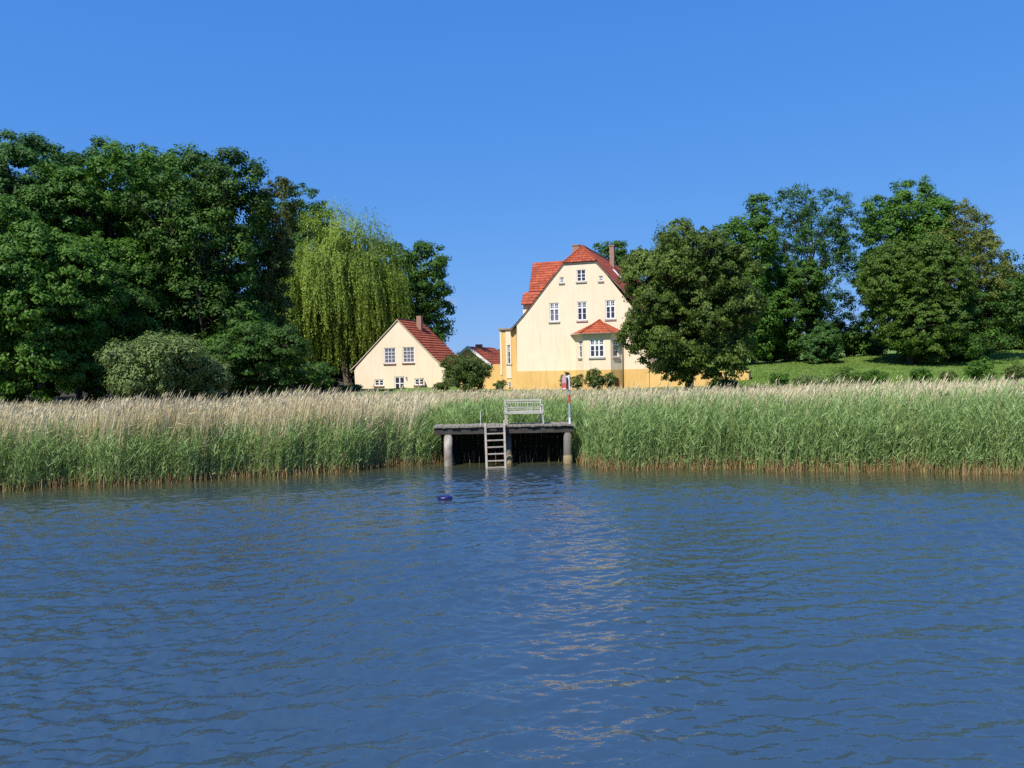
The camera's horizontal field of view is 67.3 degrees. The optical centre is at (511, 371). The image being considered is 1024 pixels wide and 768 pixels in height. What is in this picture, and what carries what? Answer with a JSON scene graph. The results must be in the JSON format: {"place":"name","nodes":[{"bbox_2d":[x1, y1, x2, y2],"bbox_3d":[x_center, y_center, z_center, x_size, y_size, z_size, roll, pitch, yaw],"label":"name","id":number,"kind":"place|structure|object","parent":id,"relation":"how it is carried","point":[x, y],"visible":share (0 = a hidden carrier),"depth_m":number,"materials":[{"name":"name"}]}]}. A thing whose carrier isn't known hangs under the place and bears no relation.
{"place":"outdoors","nodes":[
{"label":"outdoors","id":0,"kind":"place"},
{"bbox_2d":[0,459,1023,767],"bbox_3d":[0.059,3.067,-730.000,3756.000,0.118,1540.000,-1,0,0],"label":"water","id":1,"kind":"structure","parent":0,"point":[542,615],"depth_m":9.50,"materials":[{"name":"blue liquid"}]},
{"bbox_2d":[437,495,451,499],"bbox_3d":[-1.634,3.072,18.750,0.370,0.105,0.300,-1,0,0],"label":"float","id":2,"kind":"object","parent":1,"relation":"on","point":[445,497],"visible":1,"depth_m":18.65,"materials":[{"name":"blue plastic"}]},
{"bbox_2d":[0,341,1023,488],"bbox_3d":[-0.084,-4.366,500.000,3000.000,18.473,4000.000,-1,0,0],"label":"ground","id":3,"kind":"structure","parent":0,"point":[63,396],"depth_m":74.87,"materials":[{"name":"green plant"}]},
{"bbox_2d":[0,359,62,403],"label":"undergrowth bush","id":4,"kind":"object","parent":3,"relation":"on","point":[22,397],"visible":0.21,"depth_m":48.68,"materials":[{"name":"green plant"}]},
{"bbox_2d":[29,367,75,396],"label":"undergrowth bush","id":5,"kind":"object","parent":3,"relation":"on","point":[68,393],"visible":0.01,"depth_m":68.54,"materials":[{"name":"green plant"}]},
{"bbox_2d":[0,128,118,357],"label":"broadleaf tree","id":6,"kind":"object","parent":3,"relation":"on","point":[26,151],"visible":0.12,"depth_m":55.08,"materials":[{"name":"green plant"}]},
{"bbox_2d":[0,193,130,405],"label":"broadleaf tree","id":7,"kind":"object","parent":3,"relation":"on","point":[43,296],"visible":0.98,"depth_m":45.04,"materials":[{"name":"green plant"}]},
{"bbox_2d":[58,347,112,402],"bbox_3d":[-26.946,0.387,49.001,4.025,3.996,4.126,-1,0,0],"label":"undergrowth bush","id":8,"kind":"object","parent":3,"relation":"on","point":[102,391],"visible":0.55,"depth_m":48.07,"materials":[{"name":"green plant"}]},
{"bbox_2d":[44,135,127,399],"bbox_3d":[-34.355,-8.228,60.954,8.179,21.485,8.420,-1,0,0],"label":"broadleaf tree","id":9,"kind":"object","parent":3,"relation":"on","point":[98,142],"visible":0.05,"depth_m":61.08,"materials":[{"name":"green plant"}]},
{"bbox_2d":[16,139,189,400],"bbox_3d":[-29.116,-7.437,55.970,11.278,19.936,11.262,-1,0,0],"label":"broadleaf tree","id":10,"kind":"object","parent":3,"relation":"on","point":[93,196],"visible":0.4,"depth_m":53.63,"materials":[{"name":"green plant"}]},
{"bbox_2d":[66,261,183,400],"bbox_3d":[-26.679,-2.658,51.980,8.084,9.980,7.597,-1,0,0],"label":"broadleaf tree","id":11,"kind":"object","parent":3,"relation":"on","point":[136,319],"visible":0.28,"depth_m":51.20,"materials":[{"name":"green plant"}]},
{"bbox_2d":[93,329,214,404],"bbox_3d":[-19.849,0.099,43.496,5.968,5.172,6.016,-1,0,0],"label":"willow bush","id":12,"kind":"object","parent":3,"relation":"on","point":[159,364],"visible":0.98,"depth_m":41.84,"materials":[{"name":"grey plant"}]},
{"bbox_2d":[114,141,225,397],"bbox_3d":[-28.794,-8.157,63.919,10.742,21.447,10.208,-1,0,0],"label":"broadleaf tree","id":13,"kind":"object","parent":3,"relation":"on","point":[168,158],"visible":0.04,"depth_m":62.31,"materials":[{"name":"green plant"}]},
{"bbox_2d":[151,275,243,397],"bbox_3d":[-24.491,-2.912,59.754,8.336,10.695,8.306,-1,0,14],"label":"broadleaf tree","id":14,"kind":"object","parent":3,"relation":"on","point":[194,326],"visible":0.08,"depth_m":56.57,"materials":[{"name":"green plant"}]},
{"bbox_2d":[117,146,280,359],"bbox_3d":[-22.277,-7.118,56.913,10.984,18.924,10.694,-1,0,0],"label":"broadleaf tree","id":15,"kind":"object","parent":3,"relation":"on","point":[199,204],"visible":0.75,"depth_m":54.96,"materials":[{"name":"green plant"}]},
{"bbox_2d":[186,355,234,400],"bbox_3d":[-17.470,0.816,44.486,2.698,3.717,2.801,-1,0,0],"label":"willow bush","id":16,"kind":"object","parent":3,"relation":"on","point":[213,385],"visible":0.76,"depth_m":43.95,"materials":[{"name":"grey plant"}]},
{"bbox_2d":[225,379,279,393],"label":"undergrowth bush","id":17,"kind":"object","parent":3,"relation":"on","point":[270,388],"visible":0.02,"depth_m":71.49,"materials":[{"name":"green plant"}]},
{"bbox_2d":[200,311,314,397],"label":"broadleaf tree","id":18,"kind":"object","parent":3,"relation":"on","point":[267,353],"visible":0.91,"depth_m":48.79,"materials":[{"name":"green plant"}]},
{"bbox_2d":[220,176,303,345],"bbox_3d":[-19.946,-6.750,61.916,6.859,18.036,6.517,-1,0,0],"label":"broadleaf tree","id":19,"kind":"object","parent":3,"relation":"on","point":[280,241],"visible":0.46,"depth_m":61.14,"materials":[{"name":"green plant"}]},
{"bbox_2d":[274,361,339,395],"bbox_3d":[-15.208,0.534,55.890,5.138,3.217,5.003,-1,0,-20],"label":"undergrowth bush","id":20,"kind":"object","parent":3,"relation":"on","point":[318,373],"visible":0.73,"depth_m":55.34,"materials":[{"name":"green plant"}]},
{"bbox_2d":[270,182,356,377],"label":"broadleaf tree","id":21,"kind":"object","parent":3,"relation":"on","point":[315,207],"visible":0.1,"depth_m":89.45,"materials":[{"name":"green plant"}]},
{"bbox_2d":[292,363,335,390],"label":"undergrowth bush","id":22,"kind":"object","parent":3,"relation":"on","point":[321,388],"visible":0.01,"depth_m":72.65,"materials":[{"name":"green plant"}]},
{"bbox_2d":[303,329,351,385],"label":"broadleaf tree","id":23,"kind":"object","parent":3,"relation":"on","point":[336,383],"depth_m":98.62,"materials":[{"name":"green plant"}]},
{"bbox_2d":[300,314,369,384],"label":"broadleaf tree","id":24,"kind":"object","parent":3,"relation":"on","point":[340,376],"visible":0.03,"depth_m":94.13,"materials":[{"name":"green plant"}]},
{"bbox_2d":[272,197,414,385],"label":"weeping willow","id":25,"kind":"object","parent":3,"relation":"on","point":[339,295],"visible":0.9,"depth_m":83.43,"materials":[{"name":"green plant"}]},
{"bbox_2d":[340,384,363,390],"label":"garden bush","id":26,"kind":"object","parent":3,"relation":"on","point":[355,387],"visible":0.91,"depth_m":65.62,"materials":[{"name":"green plant"}]},
{"bbox_2d":[368,389,396,390],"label":"garden bush","id":27,"kind":"object","parent":3,"relation":"on","point":[382,389],"visible":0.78,"depth_m":65.31,"materials":[{"name":"green plant"}]},
{"bbox_2d":[350,316,457,388],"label":"house","id":28,"kind":"structure","parent":3,"relation":"on","point":[407,352],"depth_m":75.23,"materials":[{"name":"white paint"}]},
{"bbox_2d":[373,379,383,386],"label":"window","id":29,"kind":"structure","parent":28,"relation":"in","point":[378,383],"depth_m":75.87,"materials":[{"name":"white paint"}]},
{"bbox_2d":[383,348,395,364],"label":"window","id":30,"kind":"structure","parent":28,"relation":"in","point":[389,353],"depth_m":75.49,"materials":[{"name":"white paint"}]},
{"bbox_2d":[395,377,404,387],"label":"glazed door","id":31,"kind":"structure","parent":28,"relation":"in","point":[399,381],"depth_m":75.06,"materials":[{"name":"white paint"}]},
{"bbox_2d":[402,347,414,363],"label":"window","id":32,"kind":"structure","parent":28,"relation":"in","point":[408,352],"depth_m":74.73,"materials":[{"name":"white paint"}]},
{"bbox_2d":[413,379,423,386],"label":"window","id":33,"kind":"structure","parent":28,"relation":"in","point":[418,382],"depth_m":74.31,"materials":[{"name":"white paint"}]},
{"bbox_2d":[353,238,457,361],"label":"broadleaf tree","id":34,"kind":"object","parent":3,"relation":"on","point":[423,289],"visible":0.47,"depth_m":91.08,"materials":[{"name":"green plant"}]},
{"bbox_2d":[432,382,451,391],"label":"garden bush","id":35,"kind":"object","parent":3,"relation":"on","point":[439,385],"visible":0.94,"depth_m":63.78,"materials":[{"name":"green plant"}]},
{"bbox_2d":[438,353,493,391],"bbox_3d":[-3.561,0.172,61.954,4.475,3.538,4.396,-1,0,-34],"label":"garden bush","id":36,"kind":"object","parent":3,"relation":"on","point":[472,373],"visible":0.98,"depth_m":61.01,"materials":[{"name":"green plant"}]},
{"bbox_2d":[457,344,499,364],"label":"outbuilding","id":37,"kind":"structure","parent":3,"relation":"on","point":[490,355],"depth_m":95.43,"materials":[{"name":"red tile"}]},
{"bbox_2d":[460,364,500,388],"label":"garden wall","id":38,"kind":"structure","parent":3,"relation":"on","point":[494,377],"depth_m":69.04,"materials":[{"name":"yellow paint"}]},
{"bbox_2d":[492,379,507,390],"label":"garden bush","id":39,"kind":"object","parent":3,"relation":"on","point":[499,384],"visible":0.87,"depth_m":60.87,"materials":[{"name":"green plant"}]},
{"bbox_2d":[433,422,574,465],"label":"bathing platform","id":40,"kind":"structure","parent":3,"relation":"on","point":[456,439],"depth_m":26.52,"materials":[{"name":"grey wood"}]},
{"bbox_2d":[484,420,506,468],"bbox_3d":[-0.534,2.588,24.825,0.725,2.019,1.025,-1,0,0],"label":"ladder","id":41,"kind":"object","parent":40,"relation":"attached to","point":[486,447],"visible":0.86,"depth_m":24.89,"materials":[{"name":"grey wood"}]},
{"bbox_2d":[504,399,543,424],"bbox_3d":[0.402,1.336,25.980,1.348,0.824,0.591,-1,0,0],"label":"garden bench","id":42,"kind":"object","parent":40,"relation":"on","point":[540,411],"visible":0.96,"depth_m":26.17,"materials":[{"name":"grey paint"}]},
{"bbox_2d":[568,375,570,423],"bbox_3d":[1.901,0.908,25.520,0.077,1.615,0.074,-1,0,0],"label":"striped pole","id":43,"kind":"object","parent":40,"relation":"on","point":[569,408],"visible":1,"depth_m":25.49,"materials":[{"name":"white paint"}]},
{"bbox_2d":[562,374,567,389],"bbox_3d":[1.754,0.326,25.517,0.208,0.514,0.206,-1,0,0],"label":"rescue box","id":44,"kind":"object","parent":43,"relation":"attached to","point":[564,382],"visible":1,"depth_m":25.43,"materials":[{"name":"red paint"}]},
{"bbox_2d":[1,383,1014,410],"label":"meadow grass","id":45,"kind":"structure","parent":3,"relation":"on","point":[396,393],"depth_m":49.85,"materials":[{"name":"green plant"}]},
{"bbox_2d":[0,376,1023,488],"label":"dry reeds","id":46,"kind":"object","parent":3,"relation":"on","point":[281,411],"visible":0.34,"depth_m":24.24,"materials":[{"name":"beige plant"}]},
{"bbox_2d":[0,372,1023,427],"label":"reed plumes","id":47,"kind":"object","parent":46,"relation":"on","point":[51,407],"visible":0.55,"depth_m":26.24,"materials":[{"name":"beige plant"}]},
{"bbox_2d":[0,445,1023,491],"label":"reed stubble","id":48,"kind":"object","parent":3,"relation":"on","point":[602,465],"visible":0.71,"depth_m":22.91,"materials":[{"name":"brown plant"}]},
{"bbox_2d":[0,375,1023,490],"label":"green reeds","id":49,"kind":"object","parent":3,"relation":"on","point":[870,421],"visible":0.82,"depth_m":23.34,"materials":[{"name":"green plant"}]},
{"bbox_2d":[558,372,571,390],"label":"garden bush","id":50,"kind":"object","parent":3,"relation":"on","point":[567,373],"visible":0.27,"depth_m":59.84,"materials":[{"name":"green plant"}]},
{"bbox_2d":[571,374,583,388],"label":"garden bush","id":51,"kind":"object","parent":3,"relation":"on","point":[577,382],"visible":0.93,"depth_m":60.77,"materials":[{"name":"green plant"}]},
{"bbox_2d":[498,244,657,389],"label":"house","id":52,"kind":"structure","parent":3,"relation":"on","point":[575,310],"depth_m":65.46,"materials":[{"name":"white paint"}]},
{"bbox_2d":[506,345,511,364],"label":"window","id":53,"kind":"structure","parent":52,"relation":"in","point":[508,345],"depth_m":67.70,"materials":[{"name":"white paint"}]},
{"bbox_2d":[548,303,559,322],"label":"window","id":54,"kind":"structure","parent":52,"relation":"in","point":[554,307],"depth_m":65.87,"materials":[{"name":"white paint"}]},
{"bbox_2d":[559,277,564,283],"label":"window","id":55,"kind":"structure","parent":52,"relation":"in","point":[561,278],"depth_m":65.61,"materials":[{"name":"white paint"}]},
{"bbox_2d":[578,340,582,358],"bbox_3d":[5.726,-1.857,64.305,0.220,1.600,0.788,-1,0,-20],"label":"window","id":56,"kind":"structure","parent":52,"relation":"in","point":[580,341],"depth_m":64.49,"materials":[{"name":"white paint"}]},
{"bbox_2d":[576,270,586,282],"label":"window","id":57,"kind":"structure","parent":52,"relation":"in","point":[581,274],"depth_m":65.02,"materials":[{"name":"white paint"}]},
{"bbox_2d":[576,301,587,321],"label":"window","id":58,"kind":"structure","parent":52,"relation":"in","point":[581,306],"depth_m":65.02,"materials":[{"name":"white paint"}]},
{"bbox_2d":[589,339,604,358],"bbox_3d":[6.996,-1.881,63.340,1.399,1.600,0.220,-1,0,20],"label":"window","id":59,"kind":"structure","parent":52,"relation":"in","point":[597,345],"depth_m":63.36,"materials":[{"name":"white paint"}]},
{"bbox_2d":[605,300,615,320],"bbox_3d":[8.208,-5.140,64.164,0.980,1.685,0.240,-1,0,20],"label":"window","id":60,"kind":"structure","parent":52,"relation":"in","point":[610,304],"depth_m":64.20,"materials":[{"name":"white paint"}]},
{"bbox_2d":[612,339,619,358],"bbox_3d":[8.536,-1.911,63.381,0.872,1.600,0.220,-1,0,-41],"label":"window","id":61,"kind":"structure","parent":52,"relation":"in","point":[615,351],"depth_m":63.42,"materials":[{"name":"white paint"}]},
{"bbox_2d":[582,367,605,389],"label":"garden bush","id":62,"kind":"object","parent":3,"relation":"on","point":[594,379],"visible":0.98,"depth_m":60.33,"materials":[{"name":"green plant"}]},
{"bbox_2d":[603,372,617,389],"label":"garden bush","id":63,"kind":"object","parent":3,"relation":"on","point":[611,378],"visible":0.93,"depth_m":60.31,"materials":[{"name":"green plant"}]},
{"bbox_2d":[592,240,642,281],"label":"broadleaf tree","id":64,"kind":"object","parent":3,"relation":"on","point":[621,252],"visible":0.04,"depth_m":106.90,"materials":[{"name":"green plant"}]},
{"bbox_2d":[650,216,685,251],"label":"birch tree","id":65,"kind":"object","parent":3,"relation":"on","point":[658,244],"visible":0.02,"depth_m":94.97,"materials":[{"name":"green plant"}]},
{"bbox_2d":[614,217,771,391],"bbox_3d":[11.447,-3.980,50.016,9.565,11.688,9.376,-1,0,0],"label":"linden tree","id":66,"kind":"object","parent":3,"relation":"on","point":[686,315],"visible":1,"depth_m":47.67,"materials":[{"name":"green plant"}]},
{"bbox_2d":[650,370,751,386],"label":"terrace wall","id":67,"kind":"structure","parent":3,"relation":"on","point":[655,379],"depth_m":62.80,"materials":[{"name":"yellow paint"}]},
{"bbox_2d":[706,377,740,389],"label":"lawn shrub","id":68,"kind":"object","parent":3,"relation":"on","point":[724,381],"visible":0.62,"depth_m":53.65,"materials":[{"name":"green plant"}]},
{"bbox_2d":[712,191,794,365],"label":"broadleaf tree","id":69,"kind":"object","parent":3,"relation":"on","point":[764,249],"visible":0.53,"depth_m":88.72,"materials":[{"name":"green plant"}]},
{"bbox_2d":[751,326,802,361],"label":"undergrowth bush","id":70,"kind":"object","parent":3,"relation":"on","point":[764,359],"visible":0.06,"depth_m":96.83,"materials":[{"name":"green plant"}]},
{"bbox_2d":[769,372,790,387],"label":"lawn shrub","id":71,"kind":"object","parent":3,"relation":"on","point":[784,379],"visible":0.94,"depth_m":55.73,"materials":[{"name":"green plant"}]},
{"bbox_2d":[753,257,834,361],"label":"broadleaf tree","id":72,"kind":"object","parent":3,"relation":"on","point":[810,295],"visible":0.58,"depth_m":89.90,"materials":[{"name":"green plant"}]},
{"bbox_2d":[768,182,863,359],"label":"broadleaf tree","id":73,"kind":"object","parent":3,"relation":"on","point":[833,227],"visible":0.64,"depth_m":93.77,"materials":[{"name":"green plant"}]},
{"bbox_2d":[789,372,847,386],"bbox_3d":[21.646,0.710,54.037,4.070,1.507,4.168,-1,0,0],"label":"lawn shrub","id":74,"kind":"object","parent":3,"relation":"on","point":[806,378],"visible":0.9,"depth_m":53.97,"materials":[{"name":"green plant"}]},
{"bbox_2d":[797,321,845,363],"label":"bush","id":75,"kind":"object","parent":3,"relation":"on","point":[824,335],"visible":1,"depth_m":85.07,"materials":[{"name":"green plant"}]},
{"bbox_2d":[826,365,870,386],"bbox_3d":[24.604,0.435,55.926,2.714,1.886,2.964,-1,0,-31],"label":"lawn shrub","id":76,"kind":"object","parent":3,"relation":"on","point":[857,375],"visible":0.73,"depth_m":55.47,"materials":[{"name":"green plant"}]},
{"bbox_2d":[832,319,877,356],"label":"broadleaf tree","id":77,"kind":"object","parent":3,"relation":"on","point":[857,336],"visible":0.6,"depth_m":95.99,"materials":[{"name":"green plant"}]},
{"bbox_2d":[702,347,1023,387],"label":"lawn grass","id":78,"kind":"structure","parent":3,"relation":"on","point":[829,370],"depth_m":79.68,"materials":[{"name":"green plant"}]},
{"bbox_2d":[843,334,889,355],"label":"undergrowth bush","id":79,"kind":"object","parent":3,"relation":"on","point":[873,350],"visible":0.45,"depth_m":96.92,"materials":[{"name":"green plant"}]},
{"bbox_2d":[858,369,889,385],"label":"lawn shrub","id":80,"kind":"object","parent":3,"relation":"on","point":[878,374],"visible":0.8,"depth_m":55.43,"materials":[{"name":"green plant"}]},
{"bbox_2d":[848,174,957,327],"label":"broadleaf tree","id":81,"kind":"object","parent":3,"relation":"on","point":[888,218],"visible":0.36,"depth_m":87.85,"materials":[{"name":"green plant"}]},
{"bbox_2d":[850,233,981,365],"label":"broadleaf tree","id":82,"kind":"object","parent":3,"relation":"on","point":[903,291],"visible":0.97,"depth_m":79.07,"materials":[{"name":"green plant"}]},
{"bbox_2d":[907,366,932,382],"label":"lawn shrub","id":83,"kind":"object","parent":3,"relation":"on","point":[916,374],"visible":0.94,"depth_m":53.76,"materials":[{"name":"green plant"}]},
{"bbox_2d":[939,370,958,382],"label":"lawn shrub","id":84,"kind":"object","parent":3,"relation":"on","point":[949,376],"visible":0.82,"depth_m":53.73,"materials":[{"name":"green plant"}]},
{"bbox_2d":[883,320,1017,363],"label":"undergrowth bush","id":85,"kind":"object","parent":3,"relation":"on","point":[975,349],"visible":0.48,"depth_m":79.24,"materials":[{"name":"green plant"}]},
{"bbox_2d":[918,197,1022,358],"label":"broadleaf tree","id":86,"kind":"object","parent":3,"relation":"on","point":[981,243],"visible":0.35,"depth_m":81.96,"materials":[{"name":"green plant"}]},
{"bbox_2d":[921,275,1023,361],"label":"broadleaf tree","id":87,"kind":"object","parent":3,"relation":"on","point":[1002,311],"visible":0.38,"depth_m":80.59,"materials":[{"name":"green plant"}]},
{"bbox_2d":[963,356,1000,383],"bbox_3d":[30.839,0.100,50.994,2.296,2.249,2.358,-1,0,0],"label":"lawn shrub","id":88,"kind":"object","parent":3,"relation":"on","point":[978,369],"visible":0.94,"depth_m":50.56,"materials":[{"name":"green plant"}]},
{"bbox_2d":[989,249,1023,349],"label":"broadleaf tree","id":89,"kind":"object","parent":3,"relation":"on","point":[1020,343],"visible":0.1,"depth_m":91.59,"materials":[{"name":"green plant"}]},
{"bbox_2d":[1001,361,1023,382],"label":"lawn shrub","id":90,"kind":"object","parent":3,"relation":"on","point":[1017,370],"visible":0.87,"depth_m":50.74,"materials":[{"name":"green plant"}]},
{"bbox_2d":[0,0,1023,354],"label":"sky","id":91,"kind":"structure","parent":0,"point":[507,136],"materials":[{"name":"blue"}]}
]}

